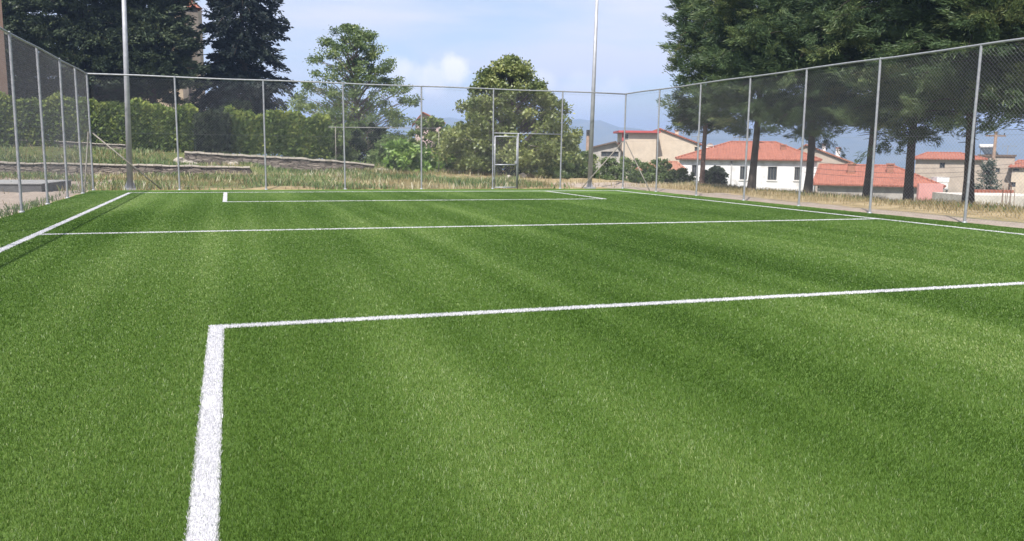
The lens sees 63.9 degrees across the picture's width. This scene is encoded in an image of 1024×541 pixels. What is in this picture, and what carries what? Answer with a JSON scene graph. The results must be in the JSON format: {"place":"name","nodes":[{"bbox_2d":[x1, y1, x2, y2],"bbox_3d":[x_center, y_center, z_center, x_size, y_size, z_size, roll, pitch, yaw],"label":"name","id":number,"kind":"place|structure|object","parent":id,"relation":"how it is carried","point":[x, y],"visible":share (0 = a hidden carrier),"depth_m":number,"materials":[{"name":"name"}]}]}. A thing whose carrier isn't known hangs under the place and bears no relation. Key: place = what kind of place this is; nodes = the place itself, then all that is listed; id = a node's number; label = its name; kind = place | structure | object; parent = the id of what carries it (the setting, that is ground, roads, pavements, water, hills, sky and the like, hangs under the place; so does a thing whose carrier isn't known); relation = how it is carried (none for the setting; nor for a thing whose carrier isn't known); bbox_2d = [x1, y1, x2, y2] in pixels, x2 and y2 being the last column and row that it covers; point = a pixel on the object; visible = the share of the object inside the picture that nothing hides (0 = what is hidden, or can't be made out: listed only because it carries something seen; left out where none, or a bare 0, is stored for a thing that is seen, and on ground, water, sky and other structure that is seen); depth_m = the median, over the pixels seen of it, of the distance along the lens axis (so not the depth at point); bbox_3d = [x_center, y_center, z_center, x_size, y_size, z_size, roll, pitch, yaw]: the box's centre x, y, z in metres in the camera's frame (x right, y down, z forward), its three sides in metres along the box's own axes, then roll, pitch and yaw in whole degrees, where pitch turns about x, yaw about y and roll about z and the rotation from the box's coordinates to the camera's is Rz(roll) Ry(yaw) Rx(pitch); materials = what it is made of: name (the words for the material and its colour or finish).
{"place":"outdoors","nodes":[
{"label":"outdoors","id":0,"kind":"place"},
{"bbox_2d":[0,146,1023,227],"bbox_3d":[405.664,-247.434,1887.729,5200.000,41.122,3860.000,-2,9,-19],"label":"ground","id":1,"kind":"structure","parent":0,"point":[821,204],"depth_m":31.05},
{"bbox_2d":[0,0,7,94],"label":"brown building","id":2,"kind":"structure","parent":1,"relation":"on","point":[2,63],"depth_m":45.22,"materials":[{"name":"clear concrete"}]},
{"bbox_2d":[1,0,50,94],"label":"conifer","id":3,"kind":"object","parent":1,"relation":"on","point":[9,14],"visible":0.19,"depth_m":57.41,"materials":[{"name":"green plant"}]},
{"bbox_2d":[0,180,72,192],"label":"concrete platform","id":4,"kind":"structure","parent":1,"relation":"on","point":[28,183],"depth_m":27.57,"materials":[{"name":"grey concrete"}]},
{"bbox_2d":[0,189,85,217],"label":"weeds","id":5,"kind":"object","parent":1,"relation":"on","point":[16,211],"visible":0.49,"depth_m":20.22,"materials":[{"name":"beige plant"}]},
{"bbox_2d":[0,90,91,147],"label":"hedge","id":6,"kind":"object","parent":1,"relation":"on","point":[19,114],"visible":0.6,"depth_m":45.32,"materials":[{"name":"green plant"}]},
{"bbox_2d":[0,27,94,216],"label":"chain link fence","id":7,"kind":"object","parent":1,"relation":"on","point":[41,111],"visible":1,"depth_m":21.49,"materials":[{"name":"metal"}]},
{"bbox_2d":[5,139,125,150],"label":"stone wall","id":8,"kind":"structure","parent":1,"relation":"on","point":[116,146],"depth_m":46.32,"materials":[{"name":"grey stone"}]},
{"bbox_2d":[4,0,196,134],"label":"conifer","id":9,"kind":"object","parent":1,"relation":"on","point":[71,28],"visible":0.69,"depth_m":52.62,"materials":[{"name":"green plant"}]},
{"bbox_2d":[0,161,249,175],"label":"stone wall","id":10,"kind":"structure","parent":1,"relation":"on","point":[122,168],"depth_m":40.66,"materials":[{"name":"grey stone"}]},
{"bbox_2d":[122,0,135,189],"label":"light pole","id":11,"kind":"object","parent":1,"relation":"on","point":[127,103],"visible":0.81,"depth_m":29.41,"materials":[{"name":"metal"}]},
{"bbox_2d":[83,97,198,152],"bbox_3d":[-21.464,-8.360,47.873,6.169,3.551,2.167,-2,9,-19],"label":"hedge","id":12,"kind":"object","parent":1,"relation":"on","point":[138,130],"visible":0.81,"depth_m":47.30,"materials":[{"name":"green plant"}]},
{"bbox_2d":[88,0,212,103],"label":"conifer","id":13,"kind":"object","parent":1,"relation":"on","point":[164,33],"visible":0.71,"depth_m":54.41,"materials":[{"name":"green plant"}]},
{"bbox_2d":[146,0,205,110],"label":"stone building","id":14,"kind":"structure","parent":1,"relation":"on","point":[201,35],"depth_m":76.98,"materials":[{"name":"stone"}]},
{"bbox_2d":[173,157,187,163],"bbox_3d":[-18.486,-5.969,45.611,0.874,0.707,0.719,-7,12,-44],"label":"rock","id":15,"kind":"object","parent":1,"relation":"on","point":[181,159],"visible":0.34,"depth_m":45.41,"materials":[{"name":"beige stone"}]},
{"bbox_2d":[181,1,201,103],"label":"stone tower","id":16,"kind":"structure","parent":1,"relation":"on","point":[195,58],"depth_m":69.23,"materials":[{"name":"stone"}]},
{"bbox_2d":[191,107,232,153],"bbox_3d":[-17.699,-8.056,48.567,2.409,3.253,1.934,-2,9,-19],"label":"hedge","id":17,"kind":"object","parent":1,"relation":"on","point":[217,141],"visible":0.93,"depth_m":47.99,"materials":[{"name":"green plant"}]},
{"bbox_2d":[213,98,252,153],"bbox_3d":[-19.195,-9.800,56.991,4.544,4.177,4.099,-2,9,-19],"label":"shrub","id":18,"kind":"object","parent":1,"relation":"on","point":[244,104],"visible":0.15,"depth_m":55.84,"materials":[{"name":"green plant"}]},
{"bbox_2d":[188,0,298,156],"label":"spruce","id":19,"kind":"object","parent":1,"relation":"on","point":[242,47],"visible":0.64,"depth_m":59.48,"materials":[{"name":"green plant"}]},
{"bbox_2d":[223,104,332,159],"bbox_3d":[-14.288,-8.235,50.323,6.494,3.730,2.114,-2,9,-19],"label":"hedge","id":20,"kind":"object","parent":1,"relation":"on","point":[318,129],"visible":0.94,"depth_m":49.83,"materials":[{"name":"green plant"}]},
{"bbox_2d":[184,151,373,170],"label":"stone wall","id":21,"kind":"structure","parent":1,"relation":"on","point":[318,164],"depth_m":47.75,"materials":[{"name":"grey stone"}]},
{"bbox_2d":[294,142,342,159],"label":"bush","id":22,"kind":"object","parent":1,"relation":"on","point":[329,157],"visible":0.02,"depth_m":54.89,"materials":[{"name":"green plant"}]},
{"bbox_2d":[0,144,668,190],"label":"dry grass","id":23,"kind":"structure","parent":1,"relation":"on","point":[391,182],"depth_m":37.88,"materials":[{"name":"beige plant"}]},
{"bbox_2d":[328,123,361,161],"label":"bush","id":24,"kind":"object","parent":1,"relation":"on","point":[337,156],"visible":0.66,"depth_m":54.59,"materials":[{"name":"green plant"}]},
{"bbox_2d":[282,23,423,150],"bbox_3d":[-11.640,-12.859,60.521,10.383,10.529,10.240,-2,9,-19],"label":"leafy tree","id":25,"kind":"object","parent":1,"relation":"on","point":[358,37],"visible":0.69,"depth_m":59.00,"materials":[{"name":"green plant"}]},
{"bbox_2d":[88,73,626,189],"bbox_3d":[-4.941,-5.138,31.879,20.744,4.138,0.166,-2,9,-19],"label":"chain link fence","id":26,"kind":"object","parent":1,"relation":"on","point":[343,144],"visible":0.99,"depth_m":31.51,"materials":[{"name":"metal"}]},
{"bbox_2d":[493,136,517,187],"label":"fence gate","id":27,"kind":"structure","parent":26,"relation":"attached to","point":[516,149],"depth_m":33.55,"materials":[{"name":"metal"}]},
{"bbox_2d":[340,122,386,163],"bbox_3d":[-10.103,-8.443,55.889,3.584,3.381,3.218,5,9,27],"label":"bush","id":28,"kind":"object","parent":1,"relation":"on","point":[361,144],"visible":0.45,"depth_m":55.30,"materials":[{"name":"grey plant"}]},
{"bbox_2d":[363,133,404,165],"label":"bush","id":29,"kind":"object","parent":1,"relation":"on","point":[378,152],"visible":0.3,"depth_m":51.34,"materials":[{"name":"green plant"}]},
{"bbox_2d":[335,127,438,154],"bbox_3d":[-7.219,-6.649,46.733,6.306,3.029,0.039,-2,9,-19],"label":"pipe rail","id":30,"kind":"object","parent":1,"relation":"on","point":[357,127],"visible":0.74,"depth_m":45.94,"materials":[{"name":"grey metal"}]},
{"bbox_2d":[381,137,436,172],"bbox_3d":[-6.162,-6.706,49.244,3.385,2.641,3.556,-2,9,-19],"label":"bush","id":31,"kind":"object","parent":1,"relation":"on","point":[412,162],"visible":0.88,"depth_m":48.40,"materials":[{"name":"green plant"}]},
{"bbox_2d":[412,112,444,151],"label":"house","id":32,"kind":"structure","parent":1,"relation":"on","point":[424,114],"depth_m":92.26,"materials":[{"name":"ceramic"}]},
{"bbox_2d":[405,115,461,161],"bbox_3d":[-5.591,-8.800,57.750,4.914,4.244,5.060,-4,10,-31],"label":"bush","id":33,"kind":"object","parent":1,"relation":"on","point":[433,125],"visible":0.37,"depth_m":57.48,"materials":[{"name":"green plant"}]},
{"bbox_2d":[427,150,461,171],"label":"bush","id":34,"kind":"object","parent":1,"relation":"on","point":[443,165],"visible":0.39,"depth_m":49.68,"materials":[{"name":"green plant"}]},
{"bbox_2d":[433,121,503,171],"bbox_3d":[-2.907,-7.623,51.753,5.128,3.723,4.687,-2,9,-16],"label":"bush","id":35,"kind":"object","parent":1,"relation":"on","point":[436,137],"visible":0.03,"depth_m":51.33,"materials":[{"name":"plant"}]},
{"bbox_2d":[470,149,500,173],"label":"bush","id":36,"kind":"object","parent":1,"relation":"on","point":[490,171],"visible":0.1,"depth_m":47.62,"materials":[{"name":"green plant"}]},
{"bbox_2d":[425,52,583,174],"bbox_3d":[0.002,-8.732,46.513,8.377,7.113,8.203,7,10,36],"label":"leafy tree","id":37,"kind":"object","parent":1,"relation":"on","point":[515,71],"visible":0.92,"depth_m":45.26,"materials":[{"name":"green plant"}]},
{"bbox_2d":[496,147,526,176],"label":"bush","id":38,"kind":"object","parent":1,"relation":"on","point":[507,168],"visible":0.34,"depth_m":44.79,"materials":[{"name":"green plant"}]},
{"bbox_2d":[0,188,1023,540],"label":"pitch turf","id":39,"kind":"structure","parent":1,"relation":"on","point":[478,448],"depth_m":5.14,"materials":[{"name":"green plastic"}]},
{"bbox_2d":[0,192,131,251],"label":"pitch line","id":40,"kind":"object","parent":39,"relation":"on","point":[9,246],"visible":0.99,"depth_m":15.30,"materials":[{"name":"white paint"}]},
{"bbox_2d":[183,324,224,540],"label":"pitch line","id":41,"kind":"object","parent":39,"relation":"on","point":[199,524],"visible":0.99,"depth_m":4.07,"materials":[{"name":"white paint"}]},
{"bbox_2d":[223,192,226,201],"bbox_3d":[-9.001,-2.319,25.751,0.142,0.016,5.441,-2,9,-19],"label":"pitch line","id":42,"kind":"object","parent":39,"relation":"on","point":[224,196],"visible":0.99,"depth_m":25.34,"materials":[{"name":"white paint"}]},
{"bbox_2d":[132,190,615,192],"bbox_3d":[-4.254,-2.913,30.258,17.877,0.015,0.143,-2,9,-19],"label":"pitch line","id":43,"kind":"object","parent":39,"relation":"on","point":[354,191],"visible":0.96,"depth_m":29.98,"materials":[{"name":"white paint"}]},
{"bbox_2d":[229,199,548,201],"bbox_3d":[-2.542,-2.159,25.169,11.753,0.016,0.142,-2,9,-19],"label":"pitch line","id":44,"kind":"object","parent":39,"relation":"on","point":[386,200],"visible":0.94,"depth_m":24.70,"materials":[{"name":"white paint"}]},
{"bbox_2d":[38,218,875,234],"bbox_3d":[0.350,-0.936,16.939,17.880,0.018,0.144,-2,9,-19],"label":"pitch line","id":45,"kind":"object","parent":39,"relation":"on","point":[435,226],"visible":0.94,"depth_m":16.27,"materials":[{"name":"white paint"}]},
{"bbox_2d":[547,191,604,198],"bbox_3d":[2.202,-2.736,29.558,0.141,0.016,5.438,-2,9,-19],"label":"pitch line","id":46,"kind":"object","parent":39,"relation":"on","point":[577,195],"visible":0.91,"depth_m":29.08,"materials":[{"name":"white paint"}]},
{"bbox_2d":[223,282,1023,328],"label":"pitch line","id":47,"kind":"object","parent":39,"relation":"on","point":[373,318],"visible":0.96,"depth_m":8.04,"materials":[{"name":"white paint"}]},
{"bbox_2d":[616,190,1023,234],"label":"pitch line","id":48,"kind":"object","parent":39,"relation":"on","point":[845,215],"visible":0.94,"depth_m":20.47,"materials":[{"name":"white paint"}]},
{"bbox_2d":[518,146,555,178],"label":"bush","id":49,"kind":"object","parent":1,"relation":"on","point":[541,172],"visible":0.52,"depth_m":44.81,"materials":[{"name":"green plant"}]},
{"bbox_2d":[543,154,576,178],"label":"bush","id":50,"kind":"object","parent":1,"relation":"on","point":[564,173],"visible":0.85,"depth_m":44.74,"materials":[{"name":"green plant"}]},
{"bbox_2d":[553,137,599,169],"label":"bush","id":51,"kind":"object","parent":1,"relation":"on","point":[578,147],"visible":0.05,"depth_m":55.26,"materials":[{"name":"green plant"}]},
{"bbox_2d":[563,150,599,177],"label":"bush","id":52,"kind":"object","parent":1,"relation":"on","point":[580,172],"visible":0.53,"depth_m":46.68,"materials":[{"name":"green plant"}]},
{"bbox_2d":[586,130,589,151],"bbox_3d":[5.708,-6.803,62.537,0.334,7.717,0.334,1,8,0],"label":"utility pole","id":53,"kind":"object","parent":1,"relation":"on","point":[587,138],"visible":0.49,"depth_m":61.99,"materials":[{"name":"brown wood"}]},
{"bbox_2d":[583,0,598,188],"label":"light pole","id":54,"kind":"object","parent":1,"relation":"on","point":[590,159],"visible":0.81,"depth_m":35.22,"materials":[{"name":"metal"}]},
{"bbox_2d":[593,141,622,177],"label":"shed","id":55,"kind":"structure","parent":1,"relation":"on","point":[600,152],"depth_m":73.86,"materials":[{"name":"white paint"}]},
{"bbox_2d":[601,151,618,156],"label":"window","id":56,"kind":"structure","parent":55,"relation":"in","point":[603,153],"depth_m":73.95,"materials":[{"name":"grey glass"}]},
{"bbox_2d":[596,156,628,180],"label":"bush","id":57,"kind":"object","parent":1,"relation":"on","point":[606,175],"visible":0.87,"depth_m":45.82,"materials":[{"name":"green plant"}]},
{"bbox_2d":[615,156,641,179],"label":"bush","id":58,"kind":"object","parent":1,"relation":"on","point":[630,166],"visible":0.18,"depth_m":59.68,"materials":[{"name":"green plant"}]},
{"bbox_2d":[613,130,660,178],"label":"house","id":59,"kind":"structure","parent":1,"relation":"on","point":[649,148],"depth_m":78.28,"materials":[{"name":"beige paint"}]},
{"bbox_2d":[628,161,655,183],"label":"bush","id":60,"kind":"object","parent":1,"relation":"on","point":[645,174],"visible":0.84,"depth_m":41.94,"materials":[{"name":"green plant"}]},
{"bbox_2d":[618,128,701,161],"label":"house","id":61,"kind":"structure","parent":1,"relation":"on","point":[663,142],"depth_m":79.20,"materials":[{"name":"paint"}]},
{"bbox_2d":[636,161,686,174],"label":"shed","id":62,"kind":"structure","parent":1,"relation":"on","point":[675,166],"depth_m":57.28,"materials":[{"name":"tile"}]},
{"bbox_2d":[650,157,680,182],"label":"bush","id":63,"kind":"object","parent":1,"relation":"on","point":[669,171],"visible":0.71,"depth_m":42.90,"materials":[{"name":"green plant"}]},
{"bbox_2d":[673,167,695,183],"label":"bush","id":64,"kind":"object","parent":1,"relation":"on","point":[685,175],"visible":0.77,"depth_m":41.93,"materials":[{"name":"green plant"}]},
{"bbox_2d":[656,0,752,183],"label":"conifer","id":65,"kind":"object","parent":1,"relation":"on","point":[687,38],"visible":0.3,"depth_m":38.83,"materials":[{"name":"green plant"}]},
{"bbox_2d":[705,165,728,185],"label":"bush","id":66,"kind":"object","parent":1,"relation":"on","point":[722,170],"visible":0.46,"depth_m":40.34,"materials":[{"name":"green plant"}]},
{"bbox_2d":[710,172,726,184],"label":"bush","id":67,"kind":"object","parent":1,"relation":"on","point":[715,174],"visible":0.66,"depth_m":39.50,"materials":[{"name":"green plant"}]},
{"bbox_2d":[684,0,841,189],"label":"conifer","id":68,"kind":"object","parent":1,"relation":"on","point":[720,47],"visible":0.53,"depth_m":33.39,"materials":[{"name":"green plant"}]},
{"bbox_2d":[731,0,889,193],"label":"conifer","id":69,"kind":"object","parent":1,"relation":"on","point":[776,63],"visible":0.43,"depth_m":31.75,"materials":[{"name":"green plant"}]},
{"bbox_2d":[624,37,1023,226],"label":"chain link fence","id":70,"kind":"object","parent":1,"relation":"on","point":[972,143],"visible":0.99,"depth_m":22.55,"materials":[{"name":"metal"}]},
{"bbox_2d":[798,144,853,191],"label":"house","id":71,"kind":"structure","parent":1,"relation":"on","point":[830,156],"depth_m":74.67,"materials":[{"name":"paint"}]},
{"bbox_2d":[629,181,1023,218],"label":"dry grass","id":72,"kind":"structure","parent":1,"relation":"on","point":[825,198],"depth_m":27.68,"materials":[{"name":"beige plant"}]},
{"bbox_2d":[779,0,930,197],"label":"conifer","id":73,"kind":"object","parent":1,"relation":"on","point":[839,29],"visible":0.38,"depth_m":29.57,"materials":[{"name":"green plant"}]},
{"bbox_2d":[813,163,945,199],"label":"house","id":74,"kind":"structure","parent":1,"relation":"on","point":[886,180],"depth_m":55.78,"materials":[{"name":"tile"}]},
{"bbox_2d":[820,0,1001,200],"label":"conifer","id":75,"kind":"object","parent":1,"relation":"on","point":[865,31],"visible":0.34,"depth_m":28.09,"materials":[{"name":"green plant"}]},
{"bbox_2d":[916,183,942,199],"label":"garden wall","id":76,"kind":"structure","parent":1,"relation":"on","point":[925,191],"depth_m":50.06,"materials":[{"name":"pink paint"}]},
{"bbox_2d":[931,177,948,191],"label":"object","id":77,"kind":"object","parent":1,"relation":"on","point":[942,181],"visible":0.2,"depth_m":59.94,"materials":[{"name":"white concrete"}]},
{"bbox_2d":[864,0,1023,204],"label":"conifer","id":78,"kind":"object","parent":1,"relation":"on","point":[930,40],"visible":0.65,"depth_m":25.57,"materials":[{"name":"green plant"}]},
{"bbox_2d":[915,152,987,191],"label":"house","id":79,"kind":"structure","parent":1,"relation":"on","point":[927,164],"depth_m":75.10,"materials":[{"name":"paint"}]},
{"bbox_2d":[926,0,1023,130],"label":"conifer","id":80,"kind":"object","parent":1,"relation":"on","point":[1002,13],"visible":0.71,"depth_m":24.21,"materials":[{"name":"green plant"}]},
{"bbox_2d":[974,158,1002,189],"bbox_3d":[32.606,-5.273,56.374,2.924,4.916,3.096,3,8,14],"label":"spruce","id":81,"kind":"object","parent":1,"relation":"on","point":[986,166],"visible":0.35,"depth_m":55.95,"materials":[{"name":"green plant"}]},
{"bbox_2d":[975,189,1013,192],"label":"garden wall","id":82,"kind":"structure","parent":1,"relation":"on","point":[988,191],"depth_m":46.93,"materials":[{"name":"concrete"}]},
{"bbox_2d":[986,131,1005,185],"bbox_3d":[34.188,-5.951,58.562,1.400,7.831,0.255,1,8,0],"label":"utility pole","id":83,"kind":"object","parent":1,"relation":"on","point":[995,145],"visible":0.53,"depth_m":58.05,"materials":[{"name":"grey wood"}]},
{"bbox_2d":[805,166,1023,172],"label":"power cable","id":84,"kind":"object","parent":83,"relation":"attached to","point":[880,172],"visible":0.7,"depth_m":53.25,"materials":[{"name":"black"}]},
{"bbox_2d":[819,162,1017,167],"bbox_3d":[28.813,-7.274,56.031,25.085,0.586,0.022,-4,9,-29],"label":"power cable","id":85,"kind":"object","parent":83,"relation":"attached to","point":[895,167],"visible":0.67,"depth_m":54.02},
{"bbox_2d":[978,154,1016,189],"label":"house","id":86,"kind":"structure","parent":1,"relation":"on","point":[1006,175],"depth_m":83.08,"materials":[{"name":"beige paint"}]},
{"bbox_2d":[979,144,997,154],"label":"solar heater","id":87,"kind":"object","parent":86,"relation":"on","point":[984,149],"visible":0.77,"depth_m":84.94,"materials":[{"name":"metal"}]},
{"bbox_2d":[1001,183,1014,205],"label":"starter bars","id":88,"kind":"object","parent":1,"relation":"on","point":[1007,194],"visible":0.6,"depth_m":40.97,"materials":[{"name":"metal"}]},
{"bbox_2d":[1008,160,1023,193],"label":"house","id":89,"kind":"structure","parent":1,"relation":"on","point":[1016,186],"depth_m":81.93,"materials":[{"name":"paint"}]},
{"bbox_2d":[13,0,1023,131],"label":"sky","id":90,"kind":"structure","parent":0,"point":[433,42],"materials":[{"name":"blue"}]},
{"bbox_2d":[56,115,1023,169],"bbox_3d":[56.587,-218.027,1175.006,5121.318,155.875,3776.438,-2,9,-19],"label":"mountains","id":91,"kind":"structure","parent":0,"point":[600,134],"depth_m":2138.19,"materials":[{"name":"blue"}]},
{"bbox_2d":[675,141,822,191],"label":"house","id":92,"kind":"structure","parent":0,"point":[727,157],"depth_m":64.18,"materials":[{"name":"ceramic"}]},
{"bbox_2d":[692,165,696,177],"bbox_3d":[14.428,-7.852,64.928,0.525,0.970,0.195,2,8,12],"label":"window","id":93,"kind":"structure","parent":92,"relation":"in","point":[693,169],"depth_m":64.96,"materials":[{"name":"grey glass"}]},
{"bbox_2d":[739,166,747,180],"bbox_3d":[18.103,-7.588,64.170,0.690,1.134,0.195,2,8,12],"label":"window","id":94,"kind":"structure","parent":92,"relation":"in","point":[741,174],"depth_m":64.22,"materials":[{"name":"grey glass"}]},
{"bbox_2d":[766,167,777,180],"bbox_3d":[20.212,-7.499,63.726,0.827,1.134,0.195,2,8,12],"label":"window","id":95,"kind":"structure","parent":92,"relation":"in","point":[771,176],"depth_m":63.78,"materials":[{"name":"grey glass"}]},
{"bbox_2d":[793,167,799,180],"bbox_3d":[22.041,-7.435,63.340,0.607,1.107,0.195,2,8,12],"label":"window","id":96,"kind":"structure","parent":92,"relation":"in","point":[796,168],"depth_m":63.38,"materials":[{"name":"grey glass"}]},
{"bbox_2d":[804,171,1020,177],"bbox_3d":[28.814,-6.636,56.028,25.091,0.644,0.022,-4,9,-29],"label":"power cable","id":97,"kind":"object","parent":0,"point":[884,177],"visible":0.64,"depth_m":53.32,"materials":[{"name":"black"}]},
{"bbox_2d":[932,192,1023,207],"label":"concrete terrace","id":98,"kind":"structure","parent":0,"point":[982,197],"depth_m":42.09,"materials":[{"name":"grey concrete"}]}
]}

